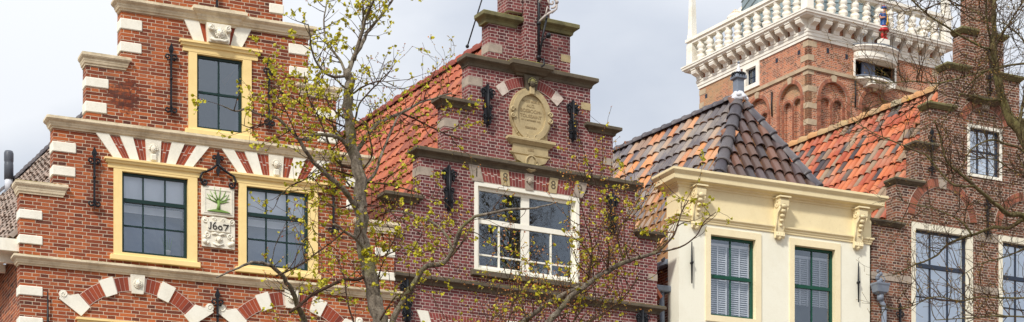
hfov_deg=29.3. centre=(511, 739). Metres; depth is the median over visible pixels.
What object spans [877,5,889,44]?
trumpeter statue
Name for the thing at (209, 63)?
window
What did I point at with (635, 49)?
sky
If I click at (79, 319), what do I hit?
window
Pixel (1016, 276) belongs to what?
window
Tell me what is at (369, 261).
linden tree
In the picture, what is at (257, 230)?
window
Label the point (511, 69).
stepped gable house
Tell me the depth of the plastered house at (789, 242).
38.93 m
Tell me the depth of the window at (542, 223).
36.56 m
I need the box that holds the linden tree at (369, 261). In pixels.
[191,0,732,321]
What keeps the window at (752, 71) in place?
in the brick tower
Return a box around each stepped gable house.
[0,0,401,321]
[336,0,667,321]
[787,0,1023,321]
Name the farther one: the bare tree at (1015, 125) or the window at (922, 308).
the window at (922, 308)
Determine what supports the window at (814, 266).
in the plastered house at (789, 242)
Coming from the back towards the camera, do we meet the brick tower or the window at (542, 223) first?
the brick tower
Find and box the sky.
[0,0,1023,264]
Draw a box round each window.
[75,317,132,321]
[104,156,206,267]
[179,38,261,140]
[230,171,327,279]
[470,181,581,287]
[705,227,761,321]
[743,61,759,91]
[789,238,840,321]
[911,222,972,321]
[967,124,1001,180]
[999,235,1023,321]
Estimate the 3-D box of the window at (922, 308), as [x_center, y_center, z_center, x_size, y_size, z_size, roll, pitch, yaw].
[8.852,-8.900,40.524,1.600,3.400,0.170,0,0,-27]
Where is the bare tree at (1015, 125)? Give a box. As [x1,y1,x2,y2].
[800,0,1023,321]
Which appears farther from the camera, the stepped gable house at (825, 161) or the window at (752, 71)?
the window at (752, 71)
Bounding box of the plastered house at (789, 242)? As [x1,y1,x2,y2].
[613,61,889,321]
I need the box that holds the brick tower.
[681,0,952,142]
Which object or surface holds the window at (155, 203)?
in the stepped gable house at (125, 195)
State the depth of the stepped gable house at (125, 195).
33.14 m

